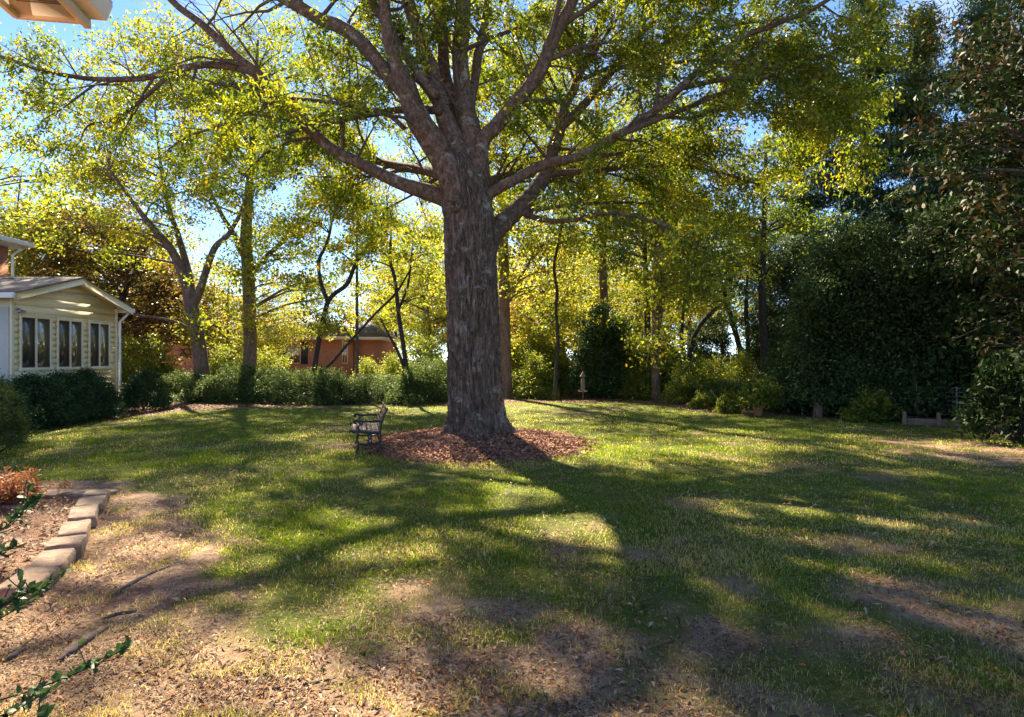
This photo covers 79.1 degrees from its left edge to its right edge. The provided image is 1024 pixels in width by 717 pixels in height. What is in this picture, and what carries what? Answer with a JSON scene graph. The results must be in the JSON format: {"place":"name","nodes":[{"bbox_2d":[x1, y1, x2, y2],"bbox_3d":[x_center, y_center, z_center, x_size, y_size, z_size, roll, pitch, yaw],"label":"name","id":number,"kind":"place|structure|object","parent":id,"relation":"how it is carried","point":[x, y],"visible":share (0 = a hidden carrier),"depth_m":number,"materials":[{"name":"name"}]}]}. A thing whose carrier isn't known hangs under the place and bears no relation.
{"place":"outdoors","nodes":[
{"label":"outdoors","id":0,"kind":"place"},
{"bbox_2d":[0,361,1023,716],"bbox_3d":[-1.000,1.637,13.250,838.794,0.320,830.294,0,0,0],"label":"ground","id":1,"kind":"structure","parent":0,"point":[178,573],"depth_m":4.89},
{"bbox_2d":[0,234,34,276],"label":"brick house","id":2,"kind":"structure","parent":1,"relation":"on","point":[7,242],"depth_m":19.86,"materials":[{"name":"paint"}]},
{"bbox_2d":[0,368,38,453],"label":"boxwood bush","id":3,"kind":"object","parent":1,"relation":"on","point":[11,438],"visible":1,"depth_m":11.14,"materials":[{"name":"green plant"}]},
{"bbox_2d":[0,374,43,433],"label":"hedge shrub","id":4,"kind":"object","parent":1,"relation":"on","point":[33,411],"visible":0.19,"depth_m":14.56,"materials":[{"name":"green plant"}]},
{"bbox_2d":[0,566,60,604],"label":"edging stone","id":5,"kind":"object","parent":1,"relation":"on","point":[37,574],"visible":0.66,"depth_m":4.64,"materials":[{"name":"stone"}]},
{"bbox_2d":[0,464,70,509],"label":"dried plant","id":6,"kind":"object","parent":1,"relation":"on","point":[11,487],"visible":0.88,"depth_m":7.23,"materials":[{"name":"orange plant"}]},
{"bbox_2d":[5,370,89,429],"bbox_3d":[-12.325,1.071,15.793,2.296,1.540,2.179,0,0,-5],"label":"hedge shrub","id":7,"kind":"object","parent":1,"relation":"on","point":[26,383],"visible":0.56,"depth_m":15.77,"materials":[{"name":"green plant"}]},
{"bbox_2d":[28,548,75,575],"bbox_3d":[-3.819,1.710,5.146,0.263,0.131,0.518,-1,2,-24],"label":"edging stone","id":8,"kind":"object","parent":1,"relation":"on","point":[62,559],"visible":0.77,"depth_m":5.14,"materials":[{"name":"stone"}]},
{"bbox_2d":[0,0,112,28],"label":"porch eave","id":9,"kind":"object","parent":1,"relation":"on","point":[83,13],"visible":1,"depth_m":3.84,"materials":[{"name":"wood"}]},
{"bbox_2d":[44,534,86,558],"bbox_3d":[-4.019,1.703,5.581,0.298,0.156,0.470,0,-3,-28],"label":"edging stone","id":10,"kind":"object","parent":1,"relation":"on","point":[78,543],"visible":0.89,"depth_m":5.47,"materials":[{"name":"stone"}]},
{"bbox_2d":[0,479,133,716],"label":"foreground shrub","id":11,"kind":"object","parent":1,"relation":"on","point":[19,600],"visible":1,"depth_m":1.38,"materials":[{"name":"green plant"}]},
{"bbox_2d":[0,277,134,394],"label":"sunroom","id":12,"kind":"structure","parent":1,"relation":"on","point":[57,324],"depth_m":17.98,"materials":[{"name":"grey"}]},
{"bbox_2d":[17,315,53,370],"bbox_3d":[-13.120,-0.415,17.108,0.085,1.510,1.270,0,0,-2],"label":"window","id":13,"kind":"structure","parent":12,"relation":"in","point":[35,340],"depth_m":17.07,"materials":[{"name":"grey"}]},
{"bbox_2d":[55,318,84,369],"bbox_3d":[-13.165,-0.415,18.495,0.085,1.510,1.210,0,0,-2],"label":"window","id":14,"kind":"structure","parent":12,"relation":"in","point":[70,332],"depth_m":18.46,"materials":[{"name":"grey"}]},
{"bbox_2d":[87,321,111,368],"bbox_3d":[-13.217,-0.415,19.881,0.085,1.510,1.160,0,0,-2],"label":"window","id":15,"kind":"structure","parent":12,"relation":"in","point":[99,337],"depth_m":19.85,"materials":[{"name":"grey"}]},
{"bbox_2d":[0,64,137,276],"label":"woodland tree","id":16,"kind":"object","parent":1,"relation":"on","point":[5,217],"visible":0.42,"depth_m":30.14,"materials":[{"name":"green plant"}]},
{"bbox_2d":[34,369,107,426],"bbox_3d":[-12.393,1.056,17.088,2.082,1.558,2.395,0,0,-4],"label":"hedge shrub","id":17,"kind":"object","parent":1,"relation":"on","point":[80,387],"visible":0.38,"depth_m":16.94,"materials":[{"name":"green plant"}]},
{"bbox_2d":[57,519,90,542],"bbox_3d":[-4.269,1.704,6.049,0.258,0.145,0.649,-2,0,-31],"label":"edging stone","id":18,"kind":"object","parent":1,"relation":"on","point":[73,528],"visible":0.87,"depth_m":6.00,"materials":[{"name":"stone"}]},
{"bbox_2d":[0,155,148,296],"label":"woodland tree","id":19,"kind":"object","parent":1,"relation":"on","point":[60,207],"visible":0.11,"depth_m":40.02,"materials":[{"name":"green plant"}]},
{"bbox_2d":[56,626,108,661],"bbox_3d":[-2.630,1.744,3.805,0.078,0.048,0.469,0,0,0],"label":"exposed root","id":20,"kind":"object","parent":1,"relation":"on","point":[73,647],"visible":0.92,"depth_m":3.77,"materials":[{"name":"grey plant"}]},
{"bbox_2d":[68,504,98,528],"bbox_3d":[-4.566,1.690,6.597,0.276,0.156,0.670,-1,1,-32],"label":"edging stone","id":21,"kind":"object","parent":1,"relation":"on","point":[79,513],"visible":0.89,"depth_m":6.46,"materials":[{"name":"stone"}]},
{"bbox_2d":[74,495,107,513],"bbox_3d":[-4.817,1.684,7.096,0.290,0.146,0.513,-2,2,-28],"label":"edging stone","id":22,"kind":"object","parent":1,"relation":"on","point":[101,501],"visible":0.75,"depth_m":7.06,"materials":[{"name":"stone"}]},
{"bbox_2d":[66,365,128,419],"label":"hedge shrub","id":23,"kind":"object","parent":1,"relation":"on","point":[111,400],"visible":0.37,"depth_m":18.06,"materials":[{"name":"green plant"}]},
{"bbox_2d":[0,196,225,373],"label":"bronze tree","id":24,"kind":"object","parent":1,"relation":"on","point":[158,286],"visible":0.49,"depth_m":31.46,"materials":[{"name":"brown plant"}]},
{"bbox_2d":[118,367,173,411],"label":"hedge shrub","id":25,"kind":"object","parent":1,"relation":"on","point":[143,387],"visible":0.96,"depth_m":20.51,"materials":[{"name":"green plant"}]},
{"bbox_2d":[118,330,193,395],"bbox_3d":[-17.513,0.353,29.799,4.096,3.412,4.853,0,0,-9],"label":"lime shrub","id":26,"kind":"object","parent":1,"relation":"on","point":[129,364],"visible":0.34,"depth_m":29.59,"materials":[{"name":"green plant"}]},
{"bbox_2d":[11,0,316,385],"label":"maple tree","id":27,"kind":"object","parent":1,"relation":"on","point":[103,175],"visible":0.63,"depth_m":26.04,"materials":[{"name":"green plant"}]},
{"bbox_2d":[113,224,237,343],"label":"woodland tree","id":28,"kind":"object","parent":1,"relation":"on","point":[194,263],"visible":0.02,"depth_m":47.03,"materials":[{"name":"green plant"}]},
{"bbox_2d":[153,369,205,399],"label":"shrub","id":29,"kind":"object","parent":1,"relation":"on","point":[172,383],"visible":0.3,"depth_m":26.01,"materials":[{"name":"green plant"}]},
{"bbox_2d":[188,341,242,384],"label":"lime shrub","id":30,"kind":"object","parent":1,"relation":"on","point":[218,354],"visible":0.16,"depth_m":28.88,"materials":[{"name":"green plant"}]},
{"bbox_2d":[170,373,266,403],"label":"shrub","id":31,"kind":"object","parent":1,"relation":"on","point":[195,391],"visible":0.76,"depth_m":23.89,"materials":[{"name":"green plant"}]},
{"bbox_2d":[158,263,284,365],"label":"woodland tree","id":32,"kind":"object","parent":1,"relation":"on","point":[235,302],"visible":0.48,"depth_m":34.47,"materials":[{"name":"green plant"}]},
{"bbox_2d":[199,358,274,403],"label":"shrub","id":33,"kind":"object","parent":1,"relation":"on","point":[242,371],"visible":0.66,"depth_m":24.11,"materials":[{"name":"green plant"}]},
{"bbox_2d":[102,0,394,370],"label":"maple tree","id":34,"kind":"object","parent":1,"relation":"on","point":[245,245],"visible":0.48,"depth_m":27.04,"materials":[{"name":"green plant"}]},
{"bbox_2d":[231,345,291,379],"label":"lime shrub","id":35,"kind":"object","parent":1,"relation":"on","point":[264,358],"visible":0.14,"depth_m":29.93,"materials":[{"name":"green plant"}]},
{"bbox_2d":[226,363,298,403],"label":"shrub","id":36,"kind":"object","parent":1,"relation":"on","point":[270,372],"visible":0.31,"depth_m":24.40,"materials":[{"name":"green plant"}]},
{"bbox_2d":[157,316,398,381],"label":"ranch house","id":37,"kind":"structure","parent":1,"relation":"on","point":[374,342],"depth_m":45.00,"materials":[{"name":"orange brick"}]},
{"bbox_2d":[221,272,335,366],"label":"woodland tree","id":38,"kind":"object","parent":1,"relation":"on","point":[292,329],"visible":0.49,"depth_m":37.44,"materials":[{"name":"green plant"}]},
{"bbox_2d":[252,365,315,405],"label":"shrub","id":39,"kind":"object","parent":1,"relation":"on","point":[279,395],"visible":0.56,"depth_m":23.85,"materials":[{"name":"green plant"}]},
{"bbox_2d":[264,255,347,317],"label":"woodland tree","id":40,"kind":"object","parent":1,"relation":"on","point":[322,301],"visible":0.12,"depth_m":63.13,"materials":[{"name":"green plant"}]},
{"bbox_2d":[281,364,376,405],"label":"shrub","id":41,"kind":"object","parent":1,"relation":"on","point":[321,387],"visible":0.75,"depth_m":23.47,"materials":[{"name":"green plant"}]},
{"bbox_2d":[270,171,410,374],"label":"young tree","id":42,"kind":"object","parent":1,"relation":"on","point":[323,326],"visible":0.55,"depth_m":25.06,"materials":[{"name":"green plant"}]},
{"bbox_2d":[305,369,404,406],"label":"shrub","id":43,"kind":"object","parent":1,"relation":"on","point":[361,380],"visible":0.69,"depth_m":23.66,"materials":[{"name":"green plant"}]},
{"bbox_2d":[309,185,408,383],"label":"young tree","id":44,"kind":"object","parent":1,"relation":"on","point":[357,338],"visible":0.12,"depth_m":26.95,"materials":[{"name":"green plant"}]},
{"bbox_2d":[350,355,381,381],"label":"lime shrub","id":45,"kind":"object","parent":1,"relation":"on","point":[365,368],"visible":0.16,"depth_m":30.98,"materials":[{"name":"green plant"}]},
{"bbox_2d":[349,402,387,453],"bbox_3d":[-2.783,1.333,11.997,0.709,0.877,1.367,0,0,-14],"label":"park bench","id":46,"kind":"object","parent":1,"relation":"on","point":[376,428],"visible":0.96,"depth_m":11.40,"materials":[{"name":"wood"}]},
{"bbox_2d":[306,196,445,370],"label":"young tree","id":47,"kind":"object","parent":1,"relation":"on","point":[427,252],"visible":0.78,"depth_m":24.43,"materials":[{"name":"green plant"}]},
{"bbox_2d":[368,351,409,382],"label":"lime shrub","id":48,"kind":"object","parent":1,"relation":"on","point":[390,369],"visible":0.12,"depth_m":29.85,"materials":[{"name":"green plant"}]},
{"bbox_2d":[335,232,445,367],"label":"woodland tree","id":49,"kind":"object","parent":1,"relation":"on","point":[369,294],"visible":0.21,"depth_m":52.24,"materials":[{"name":"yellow plant"}]},
{"bbox_2d":[353,203,446,352],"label":"woodland tree","id":50,"kind":"object","parent":1,"relation":"on","point":[416,231],"visible":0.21,"depth_m":44.78,"materials":[{"name":"green plant"}]},
{"bbox_2d":[364,246,446,356],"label":"woodland tree","id":51,"kind":"object","parent":1,"relation":"on","point":[437,323],"visible":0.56,"depth_m":34.29,"materials":[{"name":"green plant"}]},
{"bbox_2d":[373,359,447,405],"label":"shrub","id":52,"kind":"object","parent":1,"relation":"on","point":[403,391],"visible":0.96,"depth_m":23.57,"materials":[{"name":"green plant"}]},
{"bbox_2d":[393,332,446,375],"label":"lime shrub","id":53,"kind":"object","parent":1,"relation":"on","point":[413,354],"visible":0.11,"depth_m":28.48,"materials":[{"name":"green plant"}]},
{"bbox_2d":[403,353,446,402],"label":"shrub","id":54,"kind":"object","parent":1,"relation":"on","point":[443,369],"visible":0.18,"depth_m":24.80,"materials":[{"name":"green plant"}]},
{"bbox_2d":[0,0,935,435],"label":"oak tree","id":55,"kind":"object","parent":1,"relation":"on","point":[458,140],"visible":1,"depth_m":13.33,"materials":[{"name":"green plant"}]},
{"bbox_2d":[349,427,602,468],"bbox_3d":[-0.774,1.618,12.826,5.286,0.404,6.343,0,0,0],"label":"mulch ring","id":56,"kind":"object","parent":1,"relation":"on","point":[435,444],"visible":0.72,"depth_m":11.48,"materials":[{"name":"brown wood"}]},
{"bbox_2d":[382,6,631,398],"bbox_3d":[0.725,-7.026,27.398,12.283,17.751,10.082,0,0,0],"label":"maple tree","id":57,"kind":"object","parent":1,"relation":"on","point":[506,291],"visible":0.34,"depth_m":26.93,"materials":[{"name":"green plant"}]},
{"bbox_2d":[0,392,1015,580],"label":"bed litter","id":58,"kind":"object","parent":1,"relation":"on","point":[538,399],"visible":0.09,"depth_m":20.57,"materials":[{"name":"plant"}]},
{"bbox_2d":[0,441,1023,716],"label":"ground debris","id":59,"kind":"object","parent":1,"relation":"on","point":[254,683],"visible":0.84,"depth_m":3.74,"materials":[{"name":"brown plant"}]},
{"bbox_2d":[0,403,1023,716],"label":"fallen leaves","id":60,"kind":"object","parent":1,"relation":"on","point":[356,699],"visible":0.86,"depth_m":3.71,"materials":[{"name":"brown plant"}]},
{"bbox_2d":[506,350,566,399],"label":"lime shrub","id":61,"kind":"object","parent":1,"relation":"on","point":[541,384],"visible":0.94,"depth_m":27.14,"materials":[{"name":"green plant"}]},
{"bbox_2d":[511,324,570,395],"bbox_3d":[0.856,0.150,30.044,4.536,3.659,3.833,0,0,-37],"label":"golden shrub","id":62,"kind":"object","parent":1,"relation":"on","point":[519,349],"visible":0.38,"depth_m":29.49,"materials":[{"name":"green plant"}]},
{"bbox_2d":[508,244,577,362],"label":"woodland tree","id":63,"kind":"object","parent":1,"relation":"on","point":[513,318],"visible":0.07,"depth_m":40.51,"materials":[{"name":"green plant"}]},
{"bbox_2d":[529,329,575,393],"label":"golden shrub","id":64,"kind":"object","parent":1,"relation":"on","point":[562,343],"visible":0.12,"depth_m":30.64,"materials":[{"name":"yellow plant"}]},
{"bbox_2d":[507,188,599,395],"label":"young tree","id":65,"kind":"object","parent":1,"relation":"on","point":[556,322],"visible":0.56,"depth_m":24.95,"materials":[{"name":"green plant"}]},
{"bbox_2d":[497,196,616,359],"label":"woodland tree","id":66,"kind":"object","parent":1,"relation":"on","point":[568,319],"visible":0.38,"depth_m":33.23,"materials":[{"name":"green plant"}]},
{"bbox_2d":[541,249,639,350],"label":"woodland tree","id":67,"kind":"object","parent":1,"relation":"on","point":[614,286],"visible":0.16,"depth_m":41.23,"materials":[{"name":"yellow plant"}]},
{"bbox_2d":[559,296,641,397],"bbox_3d":[3.994,-0.448,27.929,3.835,4.701,3.622,0,0,-15],"label":"dark shrub","id":68,"kind":"object","parent":1,"relation":"on","point":[588,359],"visible":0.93,"depth_m":27.20,"materials":[{"name":"green plant"}]},
{"bbox_2d":[495,128,730,397],"bbox_3d":[4.736,-3.992,26.068,9.287,11.426,7.338,0,0,39],"label":"maple tree","id":69,"kind":"object","parent":1,"relation":"on","point":[646,325],"visible":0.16,"depth_m":26.86,"materials":[{"name":"green plant"}]},
{"bbox_2d":[489,1,750,325],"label":"pine tree","id":70,"kind":"object","parent":1,"relation":"on","point":[603,291],"visible":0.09,"depth_m":33.78,"materials":[{"name":"green plant"}]},
{"bbox_2d":[564,312,698,396],"bbox_3d":[5.538,0.017,28.976,6.119,4.302,5.164,0,0,-3],"label":"lime shrub","id":71,"kind":"object","parent":1,"relation":"on","point":[637,328],"visible":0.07,"depth_m":27.94,"materials":[{"name":"green plant"}]},
{"bbox_2d":[572,199,701,334],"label":"woodland tree","id":72,"kind":"object","parent":1,"relation":"on","point":[640,315],"visible":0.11,"depth_m":51.61,"materials":[{"name":"green plant"}]},
{"bbox_2d":[603,350,672,399],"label":"lime shrub","id":73,"kind":"object","parent":1,"relation":"on","point":[635,381],"visible":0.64,"depth_m":26.52,"materials":[{"name":"green plant"}]},
{"bbox_2d":[554,89,763,399],"bbox_3d":[6.195,-5.472,26.081,8.894,14.938,8.193,0,0,0],"label":"maple tree","id":74,"kind":"object","parent":1,"relation":"on","point":[656,305],"visible":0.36,"depth_m":25.25,"materials":[{"name":"green plant"}]},
{"bbox_2d":[660,329,686,396],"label":"dark shrub","id":75,"kind":"object","parent":1,"relation":"on","point":[669,366],"visible":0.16,"depth_m":27.32,"materials":[{"name":"green plant"}]},
{"bbox_2d":[626,276,738,353],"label":"woodland tree","id":76,"kind":"object","parent":1,"relation":"on","point":[672,327],"visible":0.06,"depth_m":56.06,"materials":[{"name":"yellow plant"}]},
{"bbox_2d":[659,360,706,403],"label":"lime shrub","id":77,"kind":"object","parent":1,"relation":"on","point":[674,387],"visible":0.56,"depth_m":23.79,"materials":[{"name":"green plant"}]},
{"bbox_2d":[614,175,769,349],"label":"woodland tree","id":78,"kind":"object","parent":1,"relation":"on","point":[688,318],"visible":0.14,"depth_m":37.05,"materials":[{"name":"green plant"}]},
{"bbox_2d":[686,389,715,408],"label":"leafy plant","id":79,"kind":"object","parent":1,"relation":"on","point":[701,400],"visible":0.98,"depth_m":21.77,"materials":[{"name":"green plant"}]},
{"bbox_2d":[669,354,739,403],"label":"lime shrub","id":80,"kind":"object","parent":1,"relation":"on","point":[690,382],"visible":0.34,"depth_m":23.38,"materials":[{"name":"green plant"}]},
{"bbox_2d":[684,313,733,377],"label":"dark shrub","id":81,"kind":"object","parent":1,"relation":"on","point":[720,340],"visible":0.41,"depth_m":30.59,"materials":[{"name":"green plant"}]},
{"bbox_2d":[627,207,809,370],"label":"woodland tree","id":82,"kind":"object","parent":1,"relation":"on","point":[708,316],"visible":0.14,"depth_m":28.93,"materials":[{"name":"green plant"}]},
{"bbox_2d":[699,376,752,408],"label":"shrub","id":83,"kind":"object","parent":1,"relation":"on","point":[716,391],"visible":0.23,"depth_m":22.33,"materials":[{"name":"green plant"}]},
{"bbox_2d":[676,244,775,370],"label":"woodland tree","id":84,"kind":"object","parent":1,"relation":"on","point":[732,312],"visible":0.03,"depth_m":57.11,"materials":[{"name":"green plant"}]},
{"bbox_2d":[712,388,742,413],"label":"leafy plant","id":85,"kind":"object","parent":1,"relation":"on","point":[722,405],"visible":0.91,"depth_m":20.09,"materials":[{"name":"green plant"}]},
{"bbox_2d":[718,349,763,384],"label":"lime shrub","id":86,"kind":"object","parent":1,"relation":"on","point":[746,368],"visible":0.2,"depth_m":25.51,"materials":[{"name":"green plant"}]},
{"bbox_2d":[635,140,855,374],"bbox_3d":[10.224,-3.852,27.069,6.534,11.330,7.731,0,0,-36],"label":"maple tree","id":87,"kind":"object","parent":1,"relation":"on","point":[762,265],"visible":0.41,"depth_m":26.84,"materials":[{"name":"green plant"}]},
{"bbox_2d":[722,301,789,373],"bbox_3d":[11.662,-0.472,28.021,3.835,4.701,3.621,0,0,-1],"label":"dark shrub","id":88,"kind":"object","parent":1,"relation":"on","point":[754,334],"visible":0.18,"depth_m":28.20,"materials":[{"name":"green plant"}]},
{"bbox_2d":[752,406,763,415],"bbox_3d":[7.620,1.615,19.203,0.360,0.305,0.360,0,0,0],"label":"flower pot","id":89,"kind":"object","parent":1,"relation":"on","point":[759,412],"visible":0.66,"depth_m":19.09,"materials":[{"name":"ceramic"}]},
{"bbox_2d":[728,371,782,410],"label":"leafy plant","id":90,"kind":"object","parent":89,"relation":"in","point":[756,393],"visible":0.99,"depth_m":18.97,"materials":[{"name":"green plant"}]},
{"bbox_2d":[710,23,856,352],"bbox_3d":[15.119,-7.676,31.995,9.812,19.070,8.931,0,0,-40],"label":"conifer tree","id":91,"kind":"object","parent":1,"relation":"on","point":[782,290],"visible":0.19,"depth_m":31.16,"materials":[{"name":"green plant"}]},
{"bbox_2d":[741,368,836,414],"bbox_3d":[9.214,1.114,21.047,3.840,1.770,3.516,0,0,32],"label":"shrub","id":92,"kind":"object","parent":1,"relation":"on","point":[806,408],"visible":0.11,"depth_m":20.04,"materials":[{"name":"green plant"}]},
{"bbox_2d":[739,222,913,415],"bbox_3d":[10.485,-1.282,20.550,6.532,6.424,5.271,0,0,-42],"label":"holly tree","id":93,"kind":"object","parent":1,"relation":"on","point":[809,291],"visible":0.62,"depth_m":19.46,"materials":[{"name":"green plant"}]},
{"bbox_2d":[772,0,957,323],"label":"conifer tree","id":94,"kind":"object","parent":1,"relation":"on","point":[845,203],"visible":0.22,"depth_m":28.26,"materials":[{"name":"green plant"}]},
{"bbox_2d":[755,201,978,418],"bbox_3d":[11.584,-1.556,19.713,5.271,6.983,6.532,0,0,-9],"label":"holly tree","id":95,"kind":"object","parent":1,"relation":"on","point":[865,281],"visible":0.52,"depth_m":18.92,"materials":[{"name":"green plant"}]},
{"bbox_2d":[836,383,909,423],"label":"leafy plant","id":96,"kind":"object","parent":1,"relation":"on","point":[866,410],"visible":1,"depth_m":17.11,"materials":[{"name":"green plant"}]},
{"bbox_2d":[811,383,999,419],"bbox_3d":[11.151,1.270,17.933,4.711,1.000,0.031,0,0,44],"label":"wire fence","id":97,"kind":"object","parent":1,"relation":"on","point":[956,405],"visible":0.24,"depth_m":17.16,"materials":[{"name":"metal"}]},
{"bbox_2d":[853,0,966,263],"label":"cedar tree","id":98,"kind":"object","parent":1,"relation":"on","point":[921,61],"visible":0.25,"depth_m":26.64,"materials":[{"name":"green plant"}]},
{"bbox_2d":[839,197,1021,417],"bbox_3d":[12.922,-1.477,18.984,6.532,6.773,5.271,0,0,-8],"label":"holly tree","id":99,"kind":"object","parent":1,"relation":"on","point":[950,317],"visible":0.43,"depth_m":17.75,"materials":[{"name":"green plant"}]},
{"bbox_2d":[902,411,961,426],"bbox_3d":[11.295,1.590,16.231,1.787,0.360,0.868,0,0,-6],"label":"raised bed","id":100,"kind":"object","parent":1,"relation":"on","point":[938,421],"visible":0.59,"depth_m":16.23,"materials":[{"name":"brown wood"}]},
{"bbox_2d":[853,181,1023,412],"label":"holly tree","id":101,"kind":"object","parent":1,"relation":"on","point":[970,288],"visible":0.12,"depth_m":18.06,"materials":[{"name":"green plant"}]},
{"bbox_2d":[875,0,1023,303],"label":"conifer tree","id":102,"kind":"object","parent":1,"relation":"on","point":[978,7],"visible":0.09,"depth_m":24.89,"materials":[{"name":"green plant"}]},
{"bbox_2d":[885,0,1023,393],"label":"magnolia tree","id":103,"kind":"object","parent":1,"relation":"on","point":[964,152],"visible":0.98,"depth_m":13.97,"materials":[{"name":"green plant"}]},
{"bbox_2d":[945,344,1023,444],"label":"broadleaf shrub","id":104,"kind":"object","parent":1,"relation":"on","point":[1006,386],"visible":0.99,"depth_m":12.62,"materials":[{"name":"green plant"}]},
{"bbox_2d":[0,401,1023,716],"bbox_3d":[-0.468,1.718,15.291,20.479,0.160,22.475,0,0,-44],"label":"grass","id":105,"kind":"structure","parent":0,"point":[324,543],"depth_m":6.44,"materials":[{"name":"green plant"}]},
{"bbox_2d":[0,0,1023,360],"label":"sky","id":106,"kind":"structure","parent":0,"point":[9,25],"materials":[{"name":"blue"}]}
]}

